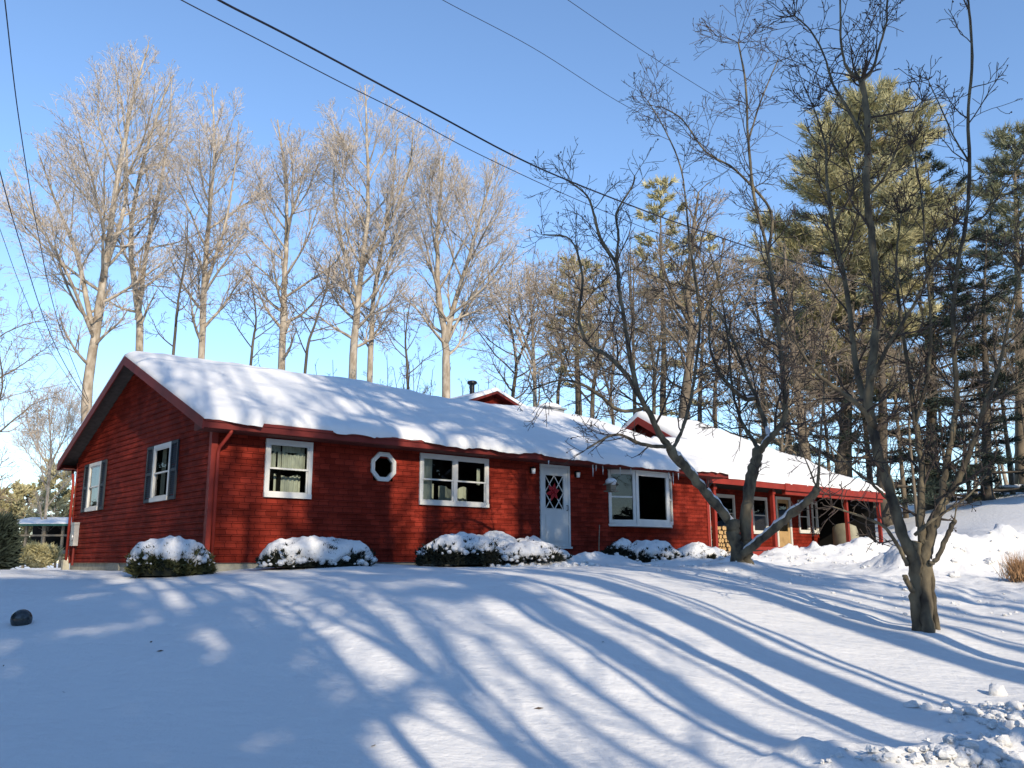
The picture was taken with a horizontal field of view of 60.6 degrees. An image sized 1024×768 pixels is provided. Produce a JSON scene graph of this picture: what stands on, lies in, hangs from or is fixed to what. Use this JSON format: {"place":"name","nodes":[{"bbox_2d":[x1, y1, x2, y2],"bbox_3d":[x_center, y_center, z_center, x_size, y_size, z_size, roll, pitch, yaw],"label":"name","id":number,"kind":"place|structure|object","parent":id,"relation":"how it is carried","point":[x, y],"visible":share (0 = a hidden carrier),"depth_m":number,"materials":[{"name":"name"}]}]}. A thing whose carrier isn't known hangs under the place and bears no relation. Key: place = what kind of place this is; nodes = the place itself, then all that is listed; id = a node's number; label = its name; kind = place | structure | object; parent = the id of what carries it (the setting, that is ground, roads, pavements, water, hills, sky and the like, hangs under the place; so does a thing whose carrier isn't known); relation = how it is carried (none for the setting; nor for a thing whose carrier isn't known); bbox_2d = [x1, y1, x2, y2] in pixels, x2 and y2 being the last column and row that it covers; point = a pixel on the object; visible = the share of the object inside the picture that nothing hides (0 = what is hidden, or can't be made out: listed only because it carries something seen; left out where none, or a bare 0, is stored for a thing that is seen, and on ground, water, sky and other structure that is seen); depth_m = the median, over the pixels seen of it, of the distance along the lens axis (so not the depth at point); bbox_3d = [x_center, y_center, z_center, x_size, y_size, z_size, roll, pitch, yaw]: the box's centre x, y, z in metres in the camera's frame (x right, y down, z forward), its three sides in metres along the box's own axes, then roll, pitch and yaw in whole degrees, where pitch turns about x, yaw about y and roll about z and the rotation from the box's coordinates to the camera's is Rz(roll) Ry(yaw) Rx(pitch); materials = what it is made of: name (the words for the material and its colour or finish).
{"place":"outdoors","nodes":[
{"label":"outdoors","id":0,"kind":"place"},
{"bbox_2d":[0,230,87,406],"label":"power line","id":1,"kind":"object","parent":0,"point":[32,314],"visible":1,"depth_m":27.88,"materials":[{"name":"black"}]},
{"bbox_2d":[0,171,88,402],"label":"power line","id":2,"kind":"object","parent":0,"point":[31,280],"visible":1,"depth_m":25.65,"materials":[{"name":"black"}]},
{"bbox_2d":[4,0,88,400],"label":"power line","id":3,"kind":"object","parent":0,"point":[27,172],"visible":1,"depth_m":22.37,"materials":[{"name":"black rubber"}]},
{"bbox_2d":[0,492,1023,767],"bbox_3d":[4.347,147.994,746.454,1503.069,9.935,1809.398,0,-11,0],"label":"snowy ground","id":4,"kind":"structure","parent":0,"point":[626,662],"depth_m":9.58,"materials":[{"name":"white snow"}]},
{"bbox_2d":[0,510,26,569],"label":"bush","id":5,"kind":"object","parent":4,"relation":"on","point":[10,544],"visible":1,"depth_m":23.52,"materials":[{"name":"green plant"}]},
{"bbox_2d":[0,485,29,536],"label":"evergreen bush","id":6,"kind":"object","parent":4,"relation":"on","point":[2,506],"visible":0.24,"depth_m":72.40,"materials":[{"name":"plant"}]},
{"bbox_2d":[10,609,32,625],"bbox_3d":[-6.015,2.901,10.742,0.244,0.277,0.244,0,-11,0],"label":"rock","id":7,"kind":"object","parent":4,"relation":"on","point":[21,617],"visible":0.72,"depth_m":10.67,"materials":[{"name":"grey stone"}]},
{"bbox_2d":[1,478,51,567],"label":"evergreen bush","id":8,"kind":"object","parent":4,"relation":"on","point":[21,491],"visible":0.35,"depth_m":72.69,"materials":[{"name":"plant"}]},
{"bbox_2d":[0,264,76,516],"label":"bare tree","id":9,"kind":"object","parent":4,"relation":"on","point":[9,371],"visible":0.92,"depth_m":35.44,"materials":[{"name":"brown plant"}]},
{"bbox_2d":[19,540,63,567],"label":"evergreen bush","id":10,"kind":"object","parent":4,"relation":"on","point":[36,555],"visible":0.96,"depth_m":50.48,"materials":[{"name":"green plant"}]},
{"bbox_2d":[18,517,71,567],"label":"distant porch","id":11,"kind":"object","parent":4,"relation":"on","point":[57,536],"visible":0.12,"depth_m":58.38,"materials":[{"name":"white wood"}]},
{"bbox_2d":[2,366,97,543],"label":"bare tree","id":12,"kind":"object","parent":4,"relation":"on","point":[43,424],"visible":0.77,"depth_m":59.95,"materials":[{"name":"brown plant"}]},
{"bbox_2d":[29,458,74,567],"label":"bare tree","id":13,"kind":"object","parent":4,"relation":"on","point":[61,503],"visible":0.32,"depth_m":71.08,"materials":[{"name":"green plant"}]},
{"bbox_2d":[0,35,209,422],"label":"bare tree","id":14,"kind":"object","parent":4,"relation":"on","point":[94,323],"visible":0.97,"depth_m":37.30,"materials":[{"name":"brown plant"}]},
{"bbox_2d":[60,60,211,350],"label":"bare tree","id":15,"kind":"object","parent":4,"relation":"on","point":[139,315],"visible":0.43,"depth_m":41.17,"materials":[{"name":"brown plant"}]},
{"bbox_2d":[122,535,217,578],"bbox_3d":[-6.133,3.138,15.801,1.729,0.804,1.430,10,-15,-40],"label":"snowy shrub","id":16,"kind":"object","parent":4,"relation":"on","point":[169,555],"visible":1,"depth_m":15.33,"materials":[{"name":"white snow"}]},
{"bbox_2d":[133,197,234,354],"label":"sapling","id":17,"kind":"object","parent":4,"relation":"on","point":[178,303],"visible":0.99,"depth_m":35.30,"materials":[{"name":"brown plant"}]},
{"bbox_2d":[137,83,297,358],"bbox_3d":[-13.389,-3.161,38.338,5.743,22.112,7.887,-4,-12,19],"label":"bare tree","id":18,"kind":"object","parent":4,"relation":"on","point":[205,285],"visible":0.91,"depth_m":38.59,"materials":[{"name":"brown plant"}]},
{"bbox_2d":[200,271,295,366],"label":"sapling","id":19,"kind":"object","parent":4,"relation":"on","point":[255,325],"visible":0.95,"depth_m":34.04,"materials":[{"name":"brown plant"}]},
{"bbox_2d":[225,118,386,369],"bbox_3d":[-9.634,-2.129,38.827,5.981,20.422,8.300,8,-14,-36],"label":"bare tree","id":20,"kind":"object","parent":4,"relation":"on","point":[284,326],"visible":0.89,"depth_m":38.64,"materials":[{"name":"brown plant"}]},
{"bbox_2d":[256,243,375,373],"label":"sapling","id":21,"kind":"object","parent":4,"relation":"on","point":[310,335],"visible":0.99,"depth_m":34.09,"materials":[{"name":"brown plant"}]},
{"bbox_2d":[255,535,377,569],"bbox_3d":[-3.806,3.311,17.082,2.618,0.699,1.399,10,-15,-40],"label":"snowy shrub","id":22,"kind":"object","parent":4,"relation":"on","point":[309,551],"visible":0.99,"depth_m":16.53,"materials":[{"name":"white snow"}]},
{"bbox_2d":[307,126,439,382],"bbox_3d":[-6.030,-2.117,37.917,5.021,19.984,6.983,11,-16,-44],"label":"bare tree","id":23,"kind":"object","parent":4,"relation":"on","point":[370,345],"visible":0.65,"depth_m":37.95,"materials":[{"name":"brown plant"}]},
{"bbox_2d":[295,84,454,378],"bbox_3d":[-6.218,-3.086,37.250,5.865,21.602,6.824,6,-13,-29],"label":"bare tree","id":24,"kind":"object","parent":4,"relation":"on","point":[366,255],"visible":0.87,"depth_m":37.70,"materials":[{"name":"brown plant"}]},
{"bbox_2d":[363,353,430,393],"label":"thicket","id":25,"kind":"object","parent":4,"relation":"on","point":[391,384],"visible":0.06,"depth_m":46.85,"materials":[{"name":"brown plant"}]},
{"bbox_2d":[363,292,459,388],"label":"sapling","id":26,"kind":"object","parent":4,"relation":"on","point":[407,375],"visible":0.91,"depth_m":33.87,"materials":[{"name":"brown plant"}]},
{"bbox_2d":[379,361,450,394],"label":"thicket","id":27,"kind":"object","parent":4,"relation":"on","point":[414,381],"visible":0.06,"depth_m":45.08,"materials":[{"name":"brown plant"}]},
{"bbox_2d":[385,117,533,397],"bbox_3d":[-2.216,-1.995,38.771,6.773,20.210,8.330,0,-11,0],"label":"bare tree","id":28,"kind":"object","parent":4,"relation":"on","point":[449,327],"visible":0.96,"depth_m":39.44,"materials":[{"name":"brown plant"}]},
{"bbox_2d":[413,532,507,565],"bbox_3d":[-1.081,3.514,18.559,2.349,0.768,1.489,10,-15,-40],"label":"snowy shrub","id":29,"kind":"object","parent":4,"relation":"on","point":[461,548],"visible":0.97,"depth_m":18.03,"materials":[{"name":"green plant"}]},
{"bbox_2d":[57,351,884,570],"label":"ranch house","id":30,"kind":"structure","parent":4,"relation":"on","point":[233,466],"depth_m":20.93,"materials":[{"name":"red wood"}]},
{"bbox_2d":[84,461,101,511],"bbox_3d":[-10.579,2.619,22.329,0.210,1.230,1.020,10,-15,-40],"label":"window","id":31,"kind":"structure","parent":30,"relation":"in","point":[92,508],"depth_m":22.53,"materials":[{"name":"white paint"}]},
{"bbox_2d":[149,441,170,502],"bbox_3d":[-7.453,1.897,18.784,0.210,1.230,1.040,10,-15,-40],"label":"window","id":32,"kind":"structure","parent":30,"relation":"in","point":[161,497],"depth_m":18.99,"materials":[{"name":"white paint"}]},
{"bbox_2d":[263,438,312,498],"bbox_3d":[-4.643,1.756,17.941,1.040,1.170,0.390,10,-15,-40],"label":"window","id":33,"kind":"structure","parent":30,"relation":"in","point":[290,486],"depth_m":18.00,"materials":[{"name":"white paint"}]},
{"bbox_2d":[370,452,395,481],"bbox_3d":[-2.843,1.826,19.326,0.637,0.637,0.090,10,-15,-40],"label":"octagonal window","id":34,"kind":"structure","parent":30,"relation":"in","point":[393,463],"depth_m":19.31,"materials":[{"name":"white paint"}]},
{"bbox_2d":[419,453,488,507],"bbox_3d":[-1.584,2.332,20.828,2.020,1.175,0.840,10,-15,-40],"label":"window","id":35,"kind":"structure","parent":30,"relation":"in","point":[453,496],"depth_m":20.54,"materials":[{"name":"white paint"}]},
{"bbox_2d":[539,464,572,548],"bbox_3d":[1.125,3.146,22.514,1.090,2.130,0.099,10,-15,-40],"label":"front door","id":36,"kind":"structure","parent":30,"relation":"in","point":[555,524],"depth_m":22.49,"materials":[{"name":"white paint"}]},
{"bbox_2d":[546,483,558,500],"bbox_3d":[1.079,2.769,22.490,0.484,0.481,0.085,10,-15,-40],"label":"door ornament","id":37,"kind":"object","parent":36,"relation":"attached to","point":[554,491],"depth_m":22.47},
{"bbox_2d":[603,471,618,491],"bbox_3d":[2.638,2.543,23.365,0.340,0.660,0.282,10,-15,-40],"label":"bird feeder","id":38,"kind":"object","parent":30,"relation":"hanging from","point":[610,483],"visible":1,"depth_m":23.25,"materials":[{"name":"plastic"}]},
{"bbox_2d":[607,469,672,527],"bbox_3d":[3.775,3.222,24.622,2.740,1.580,0.420,10,-15,-40],"label":"bay window","id":39,"kind":"structure","parent":30,"relation":"in","point":[636,522],"depth_m":24.18,"materials":[{"name":"white paint"}]},
{"bbox_2d":[716,494,735,518],"bbox_3d":[7.495,4.547,30.848,1.217,1.320,0.081,10,-15,-40],"label":"window","id":40,"kind":"structure","parent":30,"relation":"in","point":[718,495],"depth_m":31.18,"materials":[{"name":"white paint"}]},
{"bbox_2d":[752,497,768,533],"bbox_3d":[9.121,4.835,32.225,0.989,1.350,0.081,10,-15,-40],"label":"window","id":41,"kind":"structure","parent":30,"relation":"in","point":[764,499],"depth_m":32.39,"materials":[{"name":"white paint"}]},
{"bbox_2d":[775,496,792,546],"bbox_3d":[10.292,5.307,33.192,1.016,2.040,0.080,10,-15,-40],"label":"porch door","id":42,"kind":"structure","parent":30,"relation":"in","point":[783,537],"depth_m":33.21,"materials":[{"name":"white paint"}]},
{"bbox_2d":[797,500,810,532],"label":"window","id":43,"kind":"structure","parent":30,"relation":"in","point":[808,516],"depth_m":34.14,"materials":[{"name":"white paint"}]},
{"bbox_2d":[810,501,819,533],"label":"window","id":44,"kind":"structure","parent":30,"relation":"in","point":[816,510],"depth_m":34.64,"materials":[{"name":"white paint"}]},
{"bbox_2d":[479,530,519,545],"bbox_3d":[-0.433,3.855,20.184,1.899,0.951,1.416,10,-15,-40],"label":"snowy shrub","id":45,"kind":"object","parent":4,"relation":"on","point":[501,538],"visible":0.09,"depth_m":20.00,"materials":[{"name":"white snow"}]},
{"bbox_2d":[439,245,584,398],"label":"bare tree","id":46,"kind":"object","parent":4,"relation":"on","point":[516,372],"visible":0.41,"depth_m":43.11,"materials":[{"name":"brown plant"}]},
{"bbox_2d":[495,541,572,562],"bbox_3d":[0.310,3.748,19.551,2.354,0.504,1.532,10,-15,-40],"label":"snowy shrub","id":47,"kind":"object","parent":4,"relation":"on","point":[531,550],"visible":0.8,"depth_m":18.98,"materials":[{"name":"white snow"}]},
{"bbox_2d":[472,245,600,406],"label":"bare tree","id":48,"kind":"object","parent":4,"relation":"on","point":[532,362],"visible":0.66,"depth_m":41.00,"materials":[{"name":"brown twig"},{"name":"brown bark"}]},
{"bbox_2d":[500,249,635,416],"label":"bare tree","id":49,"kind":"object","parent":4,"relation":"on","point":[558,395],"visible":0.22,"depth_m":47.17,"materials":[{"name":"brown plant"}]},
{"bbox_2d":[541,252,611,415],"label":"pine tree","id":50,"kind":"object","parent":4,"relation":"on","point":[578,396],"visible":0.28,"depth_m":47.28,"materials":[{"name":"green plant"}]},
{"bbox_2d":[510,240,664,419],"bbox_3d":[3.712,0.618,38.981,6.824,15.061,7.029,4,-12,-19],"label":"bare tree","id":51,"kind":"object","parent":4,"relation":"on","point":[591,400],"visible":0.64,"depth_m":39.44,"materials":[{"name":"brown plant"}]},
{"bbox_2d":[537,296,664,424],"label":"bare tree","id":52,"kind":"object","parent":4,"relation":"on","point":[611,375],"visible":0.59,"depth_m":36.88,"materials":[{"name":"brown plant"}]},
{"bbox_2d":[599,538,635,559],"bbox_3d":[2.796,4.350,22.516,1.326,0.784,1.242,10,-15,-40],"label":"snowy shrub","id":53,"kind":"object","parent":4,"relation":"on","point":[622,547],"visible":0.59,"depth_m":22.19,"materials":[{"name":"white snow"}]},
{"bbox_2d":[565,230,687,422],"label":"bare tree","id":54,"kind":"object","parent":4,"relation":"on","point":[630,289],"visible":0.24,"depth_m":50.95,"materials":[{"name":"brown plant"}]},
{"bbox_2d":[630,540,684,562],"bbox_3d":[3.593,4.421,22.910,2.338,0.701,1.570,10,-15,-40],"label":"snowy shrub","id":55,"kind":"object","parent":4,"relation":"on","point":[645,551],"visible":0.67,"depth_m":22.29,"materials":[{"name":"white snow"}]},
{"bbox_2d":[583,269,734,418],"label":"bare tree","id":56,"kind":"object","parent":4,"relation":"on","point":[652,348],"visible":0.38,"depth_m":40.86,"materials":[{"name":"brown plant"}]},
{"bbox_2d":[631,173,701,412],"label":"pine tree","id":57,"kind":"object","parent":4,"relation":"on","point":[664,184],"visible":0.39,"depth_m":52.58,"materials":[{"name":"green plant"}]},
{"bbox_2d":[502,0,856,564],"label":"bare tree","id":58,"kind":"object","parent":4,"relation":"on","point":[743,544],"visible":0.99,"depth_m":19.07,"materials":[{"name":"brown plant"}]},
{"bbox_2d":[645,229,746,420],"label":"pine tree","id":59,"kind":"object","parent":4,"relation":"on","point":[708,236],"visible":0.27,"depth_m":47.41,"materials":[{"name":"green plant"}]},
{"bbox_2d":[611,179,795,419],"bbox_3d":[7.220,-0.529,36.538,7.828,16.225,6.940,6,-13,-29],"label":"bare tree","id":60,"kind":"object","parent":4,"relation":"on","point":[714,284],"visible":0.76,"depth_m":36.22,"materials":[{"name":"brown plant"}]},
{"bbox_2d":[678,541,729,558],"bbox_3d":[5.290,4.758,24.619,2.337,0.657,1.504,10,-15,-40],"label":"snowy shrub","id":61,"kind":"object","parent":4,"relation":"on","point":[698,549],"visible":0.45,"depth_m":24.04,"materials":[{"name":"white snow"}]},
{"bbox_2d":[642,246,782,426],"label":"bare tree","id":62,"kind":"object","parent":4,"relation":"on","point":[715,398],"visible":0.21,"depth_m":45.10,"materials":[{"name":"brown plant"}]},
{"bbox_2d":[438,531,1023,767],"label":"snow rubble","id":63,"kind":"object","parent":4,"relation":"on","point":[966,748],"visible":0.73,"depth_m":8.00,"materials":[{"name":"white snow"}]},
{"bbox_2d":[686,301,788,443],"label":"bare tree","id":64,"kind":"object","parent":4,"relation":"on","point":[746,362],"visible":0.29,"depth_m":38.38,"materials":[{"name":"brown plant"}]},
{"bbox_2d":[694,237,826,438],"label":"bare tree","id":65,"kind":"object","parent":4,"relation":"on","point":[763,436],"visible":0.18,"depth_m":49.23,"materials":[{"name":"brown plant"}]},
{"bbox_2d":[727,343,831,530],"bbox_3d":[11.402,2.801,36.063,4.477,9.398,4.006,-6,-13,27],"label":"bare tree","id":66,"kind":"object","parent":4,"relation":"on","point":[781,450],"visible":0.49,"depth_m":36.56,"materials":[{"name":"brown plant"}]},
{"bbox_2d":[737,292,836,468],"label":"pine tree","id":67,"kind":"object","parent":4,"relation":"on","point":[788,426],"visible":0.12,"depth_m":52.26,"materials":[{"name":"green plant"}]},
{"bbox_2d":[763,311,844,470],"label":"bare tree","id":68,"kind":"object","parent":4,"relation":"on","point":[828,462],"visible":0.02,"depth_m":46.42,"materials":[{"name":"brown plant"}]},
{"bbox_2d":[697,233,920,460],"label":"bare tree","id":69,"kind":"object","parent":4,"relation":"on","point":[822,315],"visible":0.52,"depth_m":40.69,"materials":[{"name":"brown plant"}]},
{"bbox_2d":[763,299,914,474],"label":"tree","id":70,"kind":"object","parent":4,"relation":"on","point":[842,448],"visible":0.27,"depth_m":41.91,"materials":[{"name":"brown plant"}]},
{"bbox_2d":[832,523,858,545],"bbox_3d":[12.942,6.079,33.754,0.873,1.408,0.858,10,-15,-40],"label":"covered machine","id":71,"kind":"object","parent":4,"relation":"on","point":[839,533],"visible":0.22,"depth_m":33.56,"materials":[{"name":"beige fabric"}]},
{"bbox_2d":[734,65,972,477],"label":"pine tree","id":72,"kind":"object","parent":4,"relation":"on","point":[909,239],"visible":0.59,"depth_m":44.71,"materials":[{"name":"green plant"}]},
{"bbox_2d":[794,247,924,518],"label":"bare tree","id":73,"kind":"object","parent":4,"relation":"on","point":[868,446],"visible":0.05,"depth_m":50.30,"materials":[{"name":"brown plant"}]},
{"bbox_2d":[829,292,932,518],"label":"bare tree","id":74,"kind":"object","parent":4,"relation":"on","point":[902,481],"visible":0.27,"depth_m":44.33,"materials":[{"name":"brown plant"}]},
{"bbox_2d":[790,214,982,526],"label":"hemlock tree","id":75,"kind":"object","parent":4,"relation":"on","point":[886,519],"visible":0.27,"depth_m":42.10,"materials":[{"name":"green plant"}]},
{"bbox_2d":[754,0,1023,632],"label":"apple tree","id":76,"kind":"object","parent":4,"relation":"on","point":[918,560],"visible":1,"depth_m":13.30,"materials":[{"name":"brown plant"}]},
{"bbox_2d":[863,335,963,526],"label":"bare tree","id":77,"kind":"object","parent":4,"relation":"on","point":[911,457],"visible":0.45,"depth_m":38.24,"materials":[{"name":"plant"}]},
{"bbox_2d":[897,329,968,486],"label":"bare tree","id":78,"kind":"object","parent":4,"relation":"on","point":[939,415],"visible":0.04,"depth_m":60.66,"materials":[{"name":"brown plant"}]},
{"bbox_2d":[883,246,986,477],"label":"bare tree","id":79,"kind":"object","parent":4,"relation":"on","point":[920,299],"visible":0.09,"depth_m":49.42,"materials":[{"name":"plant"}]},
{"bbox_2d":[862,147,1023,510],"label":"hemlock tree","id":80,"kind":"object","parent":4,"relation":"on","point":[939,165],"visible":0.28,"depth_m":45.89,"materials":[{"name":"green plant"}]},
{"bbox_2d":[891,219,1023,504],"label":"hemlock tree","id":81,"kind":"object","parent":4,"relation":"on","point":[989,490],"visible":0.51,"depth_m":44.48,"materials":[{"name":"green plant"}]},
{"bbox_2d":[909,298,1010,503],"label":"bare tree","id":82,"kind":"object","parent":4,"relation":"on","point":[969,499],"visible":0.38,"depth_m":44.81,"materials":[{"name":"brown plant"}]},
{"bbox_2d":[953,757,970,767],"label":"snow chunk","id":83,"kind":"object","parent":4,"relation":"on","point":[961,762],"visible":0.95,"depth_m":6.81,"materials":[{"name":"white snow"}]},
{"bbox_2d":[938,280,1006,418],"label":"bare tree","id":84,"kind":"object","parent":4,"relation":"on","point":[974,363],"visible":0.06,"depth_m":51.34,"materials":[{"name":"brown plant"}]},
{"bbox_2d":[969,752,984,765],"bbox_3d":[3.680,2.976,6.946,0.165,0.116,0.121,8,-14,-36],"label":"snow chunk","id":85,"kind":"object","parent":4,"relation":"on","point":[977,758],"visible":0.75,"depth_m":6.90,"materials":[{"name":"white snow"}]},
{"bbox_2d":[945,363,1014,488],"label":"bare tree","id":86,"kind":"object","parent":4,"relation":"on","point":[978,412],"visible":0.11,"depth_m":55.83,"materials":[{"name":"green plant"}]},
{"bbox_2d":[947,379,1014,493],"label":"bare tree","id":87,"kind":"object","parent":4,"relation":"on","point":[975,460],"visible":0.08,"depth_m":56.18,"materials":[{"name":"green plant"}]},
{"bbox_2d":[951,382,1014,484],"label":"bare tree","id":88,"kind":"object","parent":4,"relation":"on","point":[1004,476],"visible":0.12,"depth_m":59.96,"materials":[{"name":"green plant"}]},
{"bbox_2d":[953,119,1023,483],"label":"pine tree","id":89,"kind":"object","parent":4,"relation":"on","point":[1002,137],"visible":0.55,"depth_m":52.34,"materials":[{"name":"green plant"}]},
{"bbox_2d":[957,270,1023,494],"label":"bare tree","id":90,"kind":"object","parent":4,"relation":"on","point":[1011,477],"visible":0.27,"depth_m":46.63,"materials":[{"name":"brown plant"}]},
{"bbox_2d":[961,321,1023,433],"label":"bare tree","id":91,"kind":"object","parent":4,"relation":"on","point":[1019,398],"visible":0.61,"depth_m":42.96,"materials":[{"name":"brown plant"}]},
{"bbox_2d":[983,746,1007,760],"bbox_3d":[3.886,2.989,7.059,0.208,0.130,0.220,6,-13,-26],"label":"snow chunk","id":92,"kind":"object","parent":4,"relation":"on","point":[997,751],"visible":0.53,"depth_m":6.98,"materials":[{"name":"white snow"}]},
{"bbox_2d":[989,683,1007,695],"bbox_3d":[5.332,3.384,9.598,0.194,0.180,0.182,-7,-13,30],"label":"snow chunk","id":93,"kind":"object","parent":4,"relation":"on","point":[996,690],"visible":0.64,"depth_m":9.57,"materials":[{"name":"white snow"}]},
{"bbox_2d":[994,735,1012,747],"bbox_3d":[4.120,2.997,7.351,0.132,0.105,0.128,0,-11,0],"label":"snow chunk","id":94,"kind":"object","parent":4,"relation":"on","point":[1005,740],"visible":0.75,"depth_m":7.32,"materials":[{"name":"white snow"}]},
{"bbox_2d":[990,550,1023,582],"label":"grass clump","id":95,"kind":"object","parent":4,"relation":"on","point":[1015,569],"visible":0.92,"depth_m":18.73,"materials":[{"name":"beige plant"}]},
{"bbox_2d":[997,484,1023,492],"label":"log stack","id":96,"kind":"object","parent":4,"relation":"on","point":[1008,486],"visible":0.58,"depth_m":45.71,"materials":[{"name":"wood"}]},
{"bbox_2d":[0,0,1023,561],"label":"sky","id":97,"kind":"structure","parent":0,"point":[444,59],"materials":[{"name":"blue"}]},
{"bbox_2d":[181,0,988,334],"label":"power line","id":98,"kind":"object","parent":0,"point":[413,118],"visible":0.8,"depth_m":20.21,"materials":[{"name":"black rubber"}]},
{"bbox_2d":[217,0,1014,328],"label":"power line","id":99,"kind":"object","parent":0,"point":[489,142],"visible":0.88,"depth_m":18.57,"materials":[{"name":"black rubber"}]},
{"bbox_2d":[443,0,996,269],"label":"power line","id":100,"kind":"object","parent":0,"point":[623,104],"visible":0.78,"depth_m":24.44,"materials":[{"name":"black rubber"}]},
{"bbox_2d":[568,0,988,237],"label":"power line","id":101,"kind":"object","parent":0,"point":[710,93],"visible":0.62,"depth_m":25.71,"materials":[{"name":"black rubber"}]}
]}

